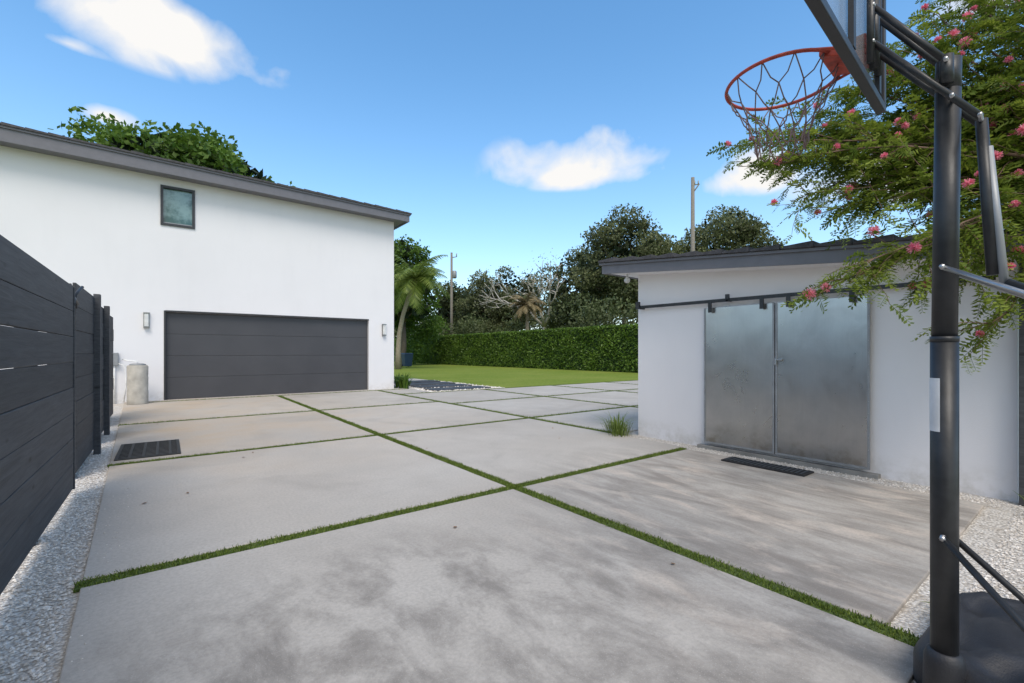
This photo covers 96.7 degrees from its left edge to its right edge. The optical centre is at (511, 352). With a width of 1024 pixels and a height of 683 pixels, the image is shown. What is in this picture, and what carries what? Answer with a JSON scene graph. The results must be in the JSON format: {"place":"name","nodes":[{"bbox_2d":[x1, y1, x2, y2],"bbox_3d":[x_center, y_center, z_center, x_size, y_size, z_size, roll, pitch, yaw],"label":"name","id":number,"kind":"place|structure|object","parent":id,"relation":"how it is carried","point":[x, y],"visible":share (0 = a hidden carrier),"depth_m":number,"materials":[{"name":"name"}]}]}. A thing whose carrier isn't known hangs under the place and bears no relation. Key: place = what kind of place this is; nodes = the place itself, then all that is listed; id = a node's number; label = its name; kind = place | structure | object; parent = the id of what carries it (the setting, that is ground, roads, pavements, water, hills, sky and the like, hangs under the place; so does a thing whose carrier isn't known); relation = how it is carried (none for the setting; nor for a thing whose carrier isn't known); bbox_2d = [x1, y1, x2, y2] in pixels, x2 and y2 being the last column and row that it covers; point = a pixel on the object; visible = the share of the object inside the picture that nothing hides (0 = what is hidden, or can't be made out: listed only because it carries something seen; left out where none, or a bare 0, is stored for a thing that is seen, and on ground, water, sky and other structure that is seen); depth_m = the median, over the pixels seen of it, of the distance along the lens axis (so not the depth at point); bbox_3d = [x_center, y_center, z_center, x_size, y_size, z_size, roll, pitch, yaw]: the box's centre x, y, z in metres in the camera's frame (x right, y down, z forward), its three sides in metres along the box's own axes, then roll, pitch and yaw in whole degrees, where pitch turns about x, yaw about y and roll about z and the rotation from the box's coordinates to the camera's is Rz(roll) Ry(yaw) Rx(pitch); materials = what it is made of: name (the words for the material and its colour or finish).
{"place":"outdoors","nodes":[
{"label":"outdoors","id":0,"kind":"place"},
{"bbox_2d":[160,225,165,399],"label":"wall","id":1,"kind":"structure","parent":0,"point":[162,268],"depth_m":10.95,"materials":[{"name":"white paint"}]},
{"bbox_2d":[164,310,165,399],"bbox_3d":[-8.398,0.070,11.006,0.035,2.160,0.112,0,0,-37],"label":"door trim","id":2,"kind":"structure","parent":1,"relation":"attached to","point":[164,354],"depth_m":10.96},
{"bbox_2d":[160,177,194,189],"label":"wall","id":3,"kind":"structure","parent":0,"point":[176,183],"depth_m":11.12,"materials":[{"name":"white paint"}]},
{"bbox_2d":[160,184,194,192],"bbox_3d":[-8.175,-3.993,11.139,0.680,0.055,0.090,0,0,-37],"label":"window frame","id":4,"kind":"object","parent":3,"relation":"attached to","point":[177,188],"visible":1,"depth_m":11.10,"materials":[{"name":"black metal"}]},
{"bbox_2d":[166,226,194,312],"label":"wall","id":5,"kind":"structure","parent":0,"point":[180,268],"depth_m":11.16,"materials":[{"name":"white paint"}]},
{"bbox_2d":[160,222,194,228],"bbox_3d":[-8.175,-3.087,11.139,0.680,0.055,0.090,0,0,-37],"label":"window frame","id":6,"kind":"object","parent":5,"relation":"attached to","point":[177,225],"visible":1,"depth_m":11.10,"materials":[{"name":"grey metal"}]},
{"bbox_2d":[163,188,191,225],"bbox_3d":[-8.202,-3.540,11.175,0.570,0.860,0.020,0,0,-37],"label":"window glass","id":7,"kind":"object","parent":5,"relation":"attached to","point":[177,207],"visible":1,"depth_m":11.16,"materials":[{"name":"teal glass"}]},
{"bbox_2d":[166,389,366,399],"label":"wall back","id":8,"kind":"structure","parent":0,"point":[266,394],"depth_m":12.65,"materials":[{"name":"white paint"}]},
{"bbox_2d":[0,141,404,227],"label":"soffit","id":9,"kind":"structure","parent":8,"relation":"on","point":[396,222],"depth_m":11.09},
{"bbox_2d":[0,128,409,221],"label":"fascia","id":10,"kind":"structure","parent":9,"relation":"attached to","point":[36,142],"depth_m":10.69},
{"bbox_2d":[0,125,410,215],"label":"drip edge","id":11,"kind":"object","parent":10,"relation":"attached to","point":[103,148],"visible":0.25,"depth_m":10.82,"materials":[{"name":"grey metal"}]},
{"bbox_2d":[1,122,24,129],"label":"roof tile","id":12,"kind":"object","parent":11,"relation":"on","point":[11,125],"visible":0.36,"depth_m":9.12,"materials":[{"name":"grey tile"}]},
{"bbox_2d":[25,127,47,134],"bbox_3d":[-12.493,-4.537,12.936,0.324,0.059,9.080,0,0,-37],"label":"roof tile","id":13,"kind":"object","parent":11,"relation":"on","point":[36,131],"visible":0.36,"depth_m":9.32,"materials":[{"name":"grey tile"}]},
{"bbox_2d":[48,132,69,139],"bbox_3d":[-12.230,-4.532,13.136,0.324,0.061,9.080,0,0,-37],"label":"roof tile","id":14,"kind":"object","parent":11,"relation":"on","point":[57,135],"visible":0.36,"depth_m":9.52,"materials":[{"name":"grey tile"}]},
{"bbox_2d":[70,137,90,143],"bbox_3d":[-11.968,-4.522,13.336,0.324,0.054,9.080,0,0,-37],"label":"roof tile","id":15,"kind":"object","parent":11,"relation":"on","point":[77,140],"visible":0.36,"depth_m":9.71,"materials":[{"name":"grey tile"}]},
{"bbox_2d":[91,142,110,148],"bbox_3d":[-11.705,-4.515,13.536,0.324,0.054,9.080,0,0,-37],"label":"roof tile","id":16,"kind":"object","parent":11,"relation":"on","point":[97,144],"visible":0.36,"depth_m":9.92,"materials":[{"name":"grey tile"}]},
{"bbox_2d":[111,146,130,152],"bbox_3d":[-11.443,-4.510,13.736,0.324,0.056,9.080,0,0,-37],"label":"roof tile","id":17,"kind":"object","parent":11,"relation":"on","point":[118,149],"visible":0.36,"depth_m":10.12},
{"bbox_2d":[131,150,149,156],"bbox_3d":[-11.180,-4.506,13.935,0.324,0.063,9.080,0,0,-37],"label":"roof tile","id":18,"kind":"object","parent":11,"relation":"on","point":[138,153],"visible":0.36,"depth_m":10.31,"materials":[{"name":"grey tile"}]},
{"bbox_2d":[150,155,167,160],"bbox_3d":[-10.917,-4.498,14.135,0.324,0.060,9.080,0,0,-37],"label":"roof tile","id":19,"kind":"object","parent":11,"relation":"on","point":[156,157],"visible":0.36,"depth_m":10.52,"materials":[{"name":"grey tile"}]},
{"bbox_2d":[168,159,184,164],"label":"roof tile","id":20,"kind":"object","parent":11,"relation":"on","point":[174,161],"visible":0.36,"depth_m":10.72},
{"bbox_2d":[185,162,201,168],"bbox_3d":[-10.392,-4.486,14.535,0.324,0.062,9.080,0,0,-37],"label":"roof tile","id":21,"kind":"object","parent":11,"relation":"on","point":[191,165],"visible":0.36,"depth_m":10.92,"materials":[{"name":"grey"}]},
{"bbox_2d":[202,166,217,171],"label":"roof tile","id":22,"kind":"object","parent":11,"relation":"on","point":[210,169],"visible":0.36,"depth_m":11.12,"materials":[{"name":"grey tile"}]},
{"bbox_2d":[218,170,232,174],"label":"roof tile","id":23,"kind":"object","parent":11,"relation":"on","point":[223,172],"visible":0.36,"depth_m":11.32,"materials":[{"name":"grey tile"}]},
{"bbox_2d":[233,173,248,178],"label":"roof tile","id":24,"kind":"object","parent":11,"relation":"on","point":[239,175],"visible":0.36,"depth_m":11.51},
{"bbox_2d":[249,177,262,181],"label":"roof tile","id":25,"kind":"object","parent":11,"relation":"on","point":[255,179],"visible":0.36,"depth_m":11.73,"materials":[{"name":"grey tile"}]},
{"bbox_2d":[263,180,276,184],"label":"roof tile","id":26,"kind":"object","parent":11,"relation":"on","point":[265,181],"visible":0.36,"depth_m":11.92,"materials":[{"name":"grey tile"}]},
{"bbox_2d":[277,183,290,187],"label":"roof tile","id":27,"kind":"object","parent":11,"relation":"on","point":[279,184],"visible":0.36,"depth_m":12.11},
{"bbox_2d":[304,189,316,193],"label":"roof tile","id":28,"kind":"object","parent":11,"relation":"on","point":[307,190],"visible":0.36,"depth_m":12.52,"materials":[{"name":"grey tile"}]},
{"bbox_2d":[195,183,368,320],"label":"wall","id":29,"kind":"structure","parent":0,"point":[255,254],"depth_m":12.46,"materials":[{"name":"white paint"}]},
{"bbox_2d":[192,192,194,226],"bbox_3d":[-7.927,-3.540,11.329,0.055,0.850,0.089,0,0,-37],"label":"window frame","id":30,"kind":"object","parent":29,"relation":"attached to","point":[193,209],"visible":1,"depth_m":11.29,"materials":[{"name":"grey metal"}]},
{"bbox_2d":[166,310,368,319],"bbox_3d":[-6.391,-0.998,12.502,4.970,0.035,0.062,0,0,-37],"label":"door trim","id":31,"kind":"structure","parent":29,"relation":"attached to","point":[262,315],"depth_m":12.18,"materials":[{"name":"grey metal"}]},
{"bbox_2d":[0,0,1023,330],"label":"sky","id":32,"kind":"structure","parent":0,"point":[506,130],"materials":[{"name":"blue"}]},
{"bbox_2d":[394,362,637,387],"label":"ground","id":33,"kind":"structure","parent":0,"point":[505,377],"depth_m":23.39,"materials":[{"name":"green plant"}]},
{"bbox_2d":[0,146,159,403],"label":"wall","id":34,"kind":"structure","parent":33,"relation":"on","point":[92,228],"depth_m":10.27,"materials":[{"name":"white paint"}]},
{"bbox_2d":[111,353,126,403],"bbox_3d":[-8.972,0.595,10.392,0.345,1.170,0.135,0,0,-11],"label":"electrical conduit","id":35,"kind":"object","parent":34,"relation":"attached to","point":[116,359],"visible":0.76,"depth_m":10.37,"materials":[{"name":"white plastic"}]},
{"bbox_2d":[143,312,149,327],"bbox_3d":[-8.613,-0.760,10.724,0.120,0.380,0.099,0,0,-37],"label":"wall sconce","id":36,"kind":"object","parent":34,"relation":"attached to","point":[146,319],"depth_m":10.70,"materials":[{"name":"white glass"}]},
{"bbox_2d":[160,187,162,221],"bbox_3d":[-8.424,-3.540,10.950,0.055,0.850,0.089,0,0,-37],"label":"window frame","id":37,"kind":"object","parent":34,"relation":"attached to","point":[161,204],"visible":1,"depth_m":10.91,"materials":[{"name":"black metal"}]},
{"bbox_2d":[48,106,295,186],"bbox_3d":[-20.938,-6.712,30.370,16.172,16.000,16.524,0,0,-37],"label":"mango tree","id":38,"kind":"object","parent":33,"relation":"on","point":[188,146],"visible":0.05,"depth_m":25.52,"materials":[{"name":"green plant"}]},
{"bbox_2d":[367,217,393,389],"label":"wall","id":39,"kind":"structure","parent":33,"relation":"on","point":[381,310],"depth_m":14.23,"materials":[{"name":"white paint"}]},
{"bbox_2d":[382,324,386,335],"bbox_3d":[-3.997,-0.700,14.236,0.120,0.380,0.099,0,0,-37],"label":"wall sconce","id":40,"kind":"object","parent":39,"relation":"attached to","point":[383,329],"depth_m":14.20,"materials":[{"name":"silver metal"}]},
{"bbox_2d":[401,353,412,366],"bbox_3d":[-8.325,0.609,36.033,0.736,1.097,0.858,0,0,-37],"label":"wheelie bin","id":41,"kind":"object","parent":33,"relation":"on","point":[407,358],"visible":0.87,"depth_m":35.76,"materials":[{"name":"blue plastic"}]},
{"bbox_2d":[394,234,441,363],"bbox_3d":[-9.853,-4.427,39.846,7.569,11.485,7.992,0,0,-37],"label":"ficus tree","id":42,"kind":"object","parent":33,"relation":"on","point":[405,251],"visible":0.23,"depth_m":39.25,"materials":[{"name":"green plant"}]},
{"bbox_2d":[394,308,449,364],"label":"garden shrubs","id":43,"kind":"object","parent":33,"relation":"on","point":[427,333],"visible":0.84,"depth_m":41.82,"materials":[{"name":"green plant"}]},
{"bbox_2d":[394,254,450,368],"bbox_3d":[-7.015,-2.874,31.924,5.212,8.070,5.359,0,0,12],"label":"coconut palm","id":44,"kind":"object","parent":33,"relation":"on","point":[410,285],"visible":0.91,"depth_m":31.80,"materials":[{"name":"green plant"}]},
{"bbox_2d":[394,378,496,390],"bbox_3d":[-3.363,1.187,16.887,2.700,0.014,7.050,0,0,-37],"label":"gravel bed","id":45,"kind":"object","parent":33,"relation":"on","point":[413,379],"visible":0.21,"depth_m":19.01,"materials":[{"name":"white gravel"}]},
{"bbox_2d":[394,373,417,388],"bbox_3d":[-3.461,0.895,14.722,1.054,0.570,1.033,0,0,30],"label":"bromeliad plant","id":46,"kind":"object","parent":45,"relation":"on","point":[403,381],"visible":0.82,"depth_m":14.52,"materials":[{"name":"green plant"}]},
{"bbox_2d":[394,380,440,382],"bbox_3d":[-3.712,1.150,17.470,1.750,0.080,0.800,0,0,-37],"label":"slate paver","id":47,"kind":"object","parent":45,"relation":"on","point":[420,381],"visible":0.37,"depth_m":17.42,"materials":[{"name":"grey stone"}]},
{"bbox_2d":[410,382,455,385],"bbox_3d":[-3.055,1.155,16.524,1.850,0.070,0.800,0,0,-37],"label":"slate paver","id":48,"kind":"object","parent":45,"relation":"on","point":[426,383],"visible":0.52,"depth_m":16.31,"materials":[{"name":"grey stone"}]},
{"bbox_2d":[411,383,471,387],"bbox_3d":[-2.399,1.160,15.579,1.950,0.060,0.800,0,0,-37],"label":"slate paver","id":49,"kind":"object","parent":45,"relation":"on","point":[439,385],"visible":0.67,"depth_m":15.47,"materials":[{"name":"grey stone"}]},
{"bbox_2d":[398,380,504,391],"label":"gravel pebbles","id":50,"kind":"object","parent":45,"relation":"on","point":[416,388],"visible":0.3,"depth_m":14.69,"materials":[{"name":"gravel"}]},
{"bbox_2d":[394,373,403,386],"bbox_3d":[-3.880,0.927,15.381,0.945,0.505,0.934,0,0,-37],"label":"bromeliad plant","id":51,"kind":"object","parent":50,"relation":"on","point":[396,384],"visible":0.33,"depth_m":15.35,"materials":[{"name":"green plant"}]},
{"bbox_2d":[423,386,490,390],"bbox_3d":[-1.742,1.165,14.633,2.050,0.050,0.800,0,0,-37],"label":"slate paver","id":52,"kind":"object","parent":45,"relation":"on","point":[454,388],"visible":0.66,"depth_m":14.34,"materials":[{"name":"grey stone"}]},
{"bbox_2d":[450,252,456,331],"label":"utility pole","id":53,"kind":"object","parent":33,"relation":"on","point":[453,274],"visible":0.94,"depth_m":54.89,"materials":[{"name":"grey wood"}]},
{"bbox_2d":[428,280,480,334],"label":"tree","id":54,"kind":"object","parent":33,"relation":"on","point":[444,302],"visible":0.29,"depth_m":59.81,"materials":[{"name":"green plant"}]},
{"bbox_2d":[448,269,520,333],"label":"acacia tree","id":55,"kind":"object","parent":33,"relation":"on","point":[464,307],"visible":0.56,"depth_m":55.68,"materials":[{"name":"green plant"}]},
{"bbox_2d":[0,403,1023,682],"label":"gravel bed","id":56,"kind":"object","parent":33,"relation":"on","point":[984,533],"depth_m":2.43,"materials":[{"name":"grey gravel"}]},
{"bbox_2d":[0,235,83,594],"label":"timber fence","id":57,"kind":"object","parent":56,"relation":"on","point":[37,444],"visible":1,"depth_m":2.57,"materials":[{"name":"grey wood"}]},
{"bbox_2d":[0,441,114,682],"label":"gravel pebbles","id":58,"kind":"object","parent":56,"relation":"on","point":[32,672],"visible":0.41,"depth_m":2.41,"materials":[{"name":"gravel"}]},
{"bbox_2d":[47,283,100,472],"bbox_3d":[-4.481,0.260,4.695,0.245,1.860,1.400,0,0,-37],"label":"timber fence","id":59,"kind":"object","parent":56,"relation":"on","point":[87,376],"visible":0.48,"depth_m":4.78,"materials":[{"name":"grey wood"}]},
{"bbox_2d":[101,306,109,434],"bbox_3d":[-5.605,0.265,6.102,0.250,1.850,1.000,0,0,-37],"label":"timber fence","id":60,"kind":"object","parent":56,"relation":"on","point":[105,369],"visible":0.26,"depth_m":6.47,"materials":[{"name":"grey wood"}]},
{"bbox_2d":[110,316,113,416],"bbox_3d":[-6.848,0.281,7.606,0.193,1.819,1.400,0,0,-37],"label":"timber fence","id":61,"kind":"object","parent":56,"relation":"on","point":[111,364],"visible":0.25,"depth_m":7.95,"materials":[{"name":"grey wood"}]},
{"bbox_2d":[593,411,636,434],"bbox_3d":[1.511,1.008,6.578,0.787,0.344,0.815,0,0,16],"label":"grass plant","id":62,"kind":"object","parent":56,"relation":"on","point":[615,423],"depth_m":6.54,"materials":[{"name":"green plant"}]},
{"bbox_2d":[602,421,632,436],"bbox_3d":[1.478,1.069,6.405,0.538,0.222,0.597,0,0,-15],"label":"grass plant","id":63,"kind":"object","parent":56,"relation":"on","point":[621,433],"depth_m":6.31,"materials":[{"name":"green plant"}]},
{"bbox_2d":[598,226,1023,501],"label":"garden shed","id":64,"kind":"structure","parent":56,"relation":"on","point":[734,357],"depth_m":4.66,"materials":[{"name":"white paint"}]},
{"bbox_2d":[624,274,629,282],"bbox_3d":[1.622,-1.042,6.366,0.082,0.156,0.120,0,0,32],"label":"security light","id":65,"kind":"object","parent":64,"relation":"attached to","point":[627,279],"visible":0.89,"depth_m":6.34,"materials":[{"name":"white plastic"}]},
{"bbox_2d":[629,435,1003,506],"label":"gravel pebbles","id":66,"kind":"object","parent":56,"relation":"on","point":[890,485],"visible":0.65,"depth_m":4.27,"materials":[{"name":"gravel"}]},
{"bbox_2d":[724,0,1023,682],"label":"basketball hoop","id":67,"kind":"object","parent":56,"relation":"on","point":[972,637],"visible":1,"depth_m":1.48,"materials":[{"name":"metal"}]},
{"bbox_2d":[914,505,1023,682],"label":"gravel pebbles","id":68,"kind":"object","parent":56,"relation":"on","point":[1011,551],"visible":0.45,"depth_m":2.58,"materials":[{"name":"gravel"}]},
{"bbox_2d":[1019,258,1023,506],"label":"side gate","id":69,"kind":"structure","parent":56,"relation":"on","point":[1021,414],"depth_m":3.49,"materials":[{"name":"grey wood"}]},
{"bbox_2d":[394,323,637,372],"bbox_3d":[1.360,-0.269,34.968,1.427,3.033,50.172,0,0,-37],"label":"clipped hedge","id":70,"kind":"object","parent":33,"relation":"on","point":[611,348],"visible":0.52,"depth_m":32.44,"materials":[{"name":"green plant"}]},
{"bbox_2d":[394,295,637,337],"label":"distant treeline","id":71,"kind":"object","parent":33,"relation":"on","point":[538,315],"visible":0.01,"depth_m":69.75,"materials":[{"name":"plant"}]},
{"bbox_2d":[487,265,546,329],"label":"acacia tree","id":72,"kind":"object","parent":33,"relation":"on","point":[524,286],"visible":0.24,"depth_m":59.15,"materials":[{"name":"green plant"}]},
{"bbox_2d":[470,248,568,329],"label":"bare tree","id":73,"kind":"object","parent":33,"relation":"on","point":[549,303],"visible":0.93,"depth_m":47.55,"materials":[{"name":"grey plant"}]},
{"bbox_2d":[508,292,546,329],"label":"cabbage palm","id":74,"kind":"object","parent":33,"relation":"on","point":[527,304],"visible":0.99,"depth_m":41.72,"materials":[{"name":"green plant"}]},
{"bbox_2d":[418,292,637,334],"bbox_3d":[1.501,-2.089,42.628,8.436,6.188,50.864,0,0,-37],"label":"shrub belt","id":75,"kind":"object","parent":33,"relation":"on","point":[594,315],"visible":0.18,"depth_m":36.02,"materials":[{"name":"green plant"}]},
{"bbox_2d":[536,246,609,328],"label":"live oak tree","id":76,"kind":"object","parent":33,"relation":"on","point":[563,292],"visible":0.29,"depth_m":50.63,"materials":[{"name":"green plant"}]},
{"bbox_2d":[565,203,685,323],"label":"live oak tree","id":77,"kind":"object","parent":33,"relation":"on","point":[608,286],"visible":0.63,"depth_m":41.82,"materials":[{"name":"green plant"}]},
{"bbox_2d":[617,238,690,318],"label":"live oak tree","id":78,"kind":"object","parent":33,"relation":"on","point":[679,243],"visible":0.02,"depth_m":43.87,"materials":[{"name":"green plant"}]},
{"bbox_2d":[691,177,699,251],"bbox_3d":[14.054,-6.140,34.954,0.721,14.600,0.381,0,0,17],"label":"utility pole","id":79,"kind":"object","parent":33,"relation":"on","point":[693,188],"visible":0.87,"depth_m":34.88,"materials":[{"name":"grey wood"}]},
{"bbox_2d":[681,204,787,251],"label":"live oak tree","id":80,"kind":"object","parent":33,"relation":"on","point":[740,232],"visible":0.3,"depth_m":42.22,"materials":[{"name":"green plant"}]},
{"bbox_2d":[706,0,1023,373],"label":"flowering powderpuff tree","id":81,"kind":"object","parent":33,"relation":"on","point":[994,93],"visible":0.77,"depth_m":3.78,"materials":[{"name":"green plant"}]},
{"bbox_2d":[58,380,984,682],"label":"concrete driveway","id":82,"kind":"structure","parent":0,"point":[512,586],"depth_m":2.61,"materials":[{"name":"grey concrete"}]},
{"bbox_2d":[41,488,130,678],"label":"gravel pebbles","id":83,"kind":"object","parent":82,"relation":"on","point":[99,593],"visible":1,"depth_m":2.16,"materials":[{"name":"gravel"}]},
{"bbox_2d":[122,359,147,404],"bbox_3d":[-8.510,0.662,10.302,0.691,1.035,0.380,0,0,40],"label":"water tank","id":84,"kind":"object","parent":82,"relation":"on","point":[137,383],"visible":0.95,"depth_m":10.06,"materials":[{"name":"grey metal"}]},
{"bbox_2d":[114,439,180,460],"bbox_3d":[-4.322,1.153,5.432,0.580,0.013,1.040,0,0,-37],"label":"drain grate","id":85,"kind":"object","parent":82,"relation":"on","point":[146,449],"visible":1,"depth_m":5.36,"materials":[{"name":"metal"}]},
{"bbox_2d":[166,372,367,398],"bbox_3d":[-6.455,0.885,12.586,4.966,0.526,0.050,0,0,-37],"label":"door panel","id":86,"kind":"structure","parent":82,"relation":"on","point":[195,387],"depth_m":12.30,"materials":[{"name":"paint"}]},
{"bbox_2d":[169,372,361,377],"bbox_3d":[-6.456,0.621,12.587,4.966,0.015,0.028,0,0,-37],"label":"door panel back","id":87,"kind":"structure","parent":86,"relation":"on","point":[250,375],"depth_m":12.15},
{"bbox_2d":[166,355,367,377],"bbox_3d":[-6.455,0.353,12.586,4.966,0.526,0.050,0,0,-37],"label":"door panel","id":88,"kind":"structure","parent":86,"relation":"on","point":[190,366],"depth_m":12.32,"materials":[{"name":"paint"}]},
{"bbox_2d":[222,355,280,355],"bbox_3d":[-6.456,0.088,12.587,4.966,0.015,0.028,0,0,-37],"label":"door panel back","id":89,"kind":"structure","parent":88,"relation":"on","point":[251,355],"depth_m":12.18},
{"bbox_2d":[166,334,367,355],"bbox_3d":[-6.455,-0.179,12.586,4.966,0.526,0.050,0,0,-37],"label":"door panel","id":90,"kind":"structure","parent":88,"relation":"on","point":[195,345],"depth_m":12.30,"materials":[{"name":"paint"}]},
{"bbox_2d":[166,312,367,337],"bbox_3d":[-6.455,-0.711,12.586,4.966,0.526,0.050,0,0,-37],"label":"door panel","id":91,"kind":"structure","parent":90,"relation":"on","point":[196,323],"depth_m":12.31,"materials":[{"name":"paint"}]},
{"bbox_2d":[173,312,365,320],"bbox_3d":[-6.456,-0.976,12.587,4.966,0.015,0.028,0,0,-37],"label":"door panel back","id":92,"kind":"structure","parent":91,"relation":"on","point":[267,316],"depth_m":12.42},
{"bbox_2d":[188,334,353,337],"bbox_3d":[-6.456,-0.444,12.587,4.966,0.015,0.028,0,0,-37],"label":"door panel back","id":93,"kind":"structure","parent":90,"relation":"on","point":[250,335],"depth_m":12.15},
{"bbox_2d":[72,380,919,646],"bbox_3d":[3.126,1.161,11.142,19.912,0.064,13.124,0,0,-37],"label":"turf joint","id":94,"kind":"object","parent":82,"relation":"in","point":[903,636],"visible":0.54,"depth_m":3.15,"materials":[{"name":"green plant"}]},
{"bbox_2d":[721,456,813,476],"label":"drain grate","id":95,"kind":"structure","parent":82,"relation":"on","point":[773,467],"depth_m":4.56,"materials":[{"name":"metal"}]}
]}

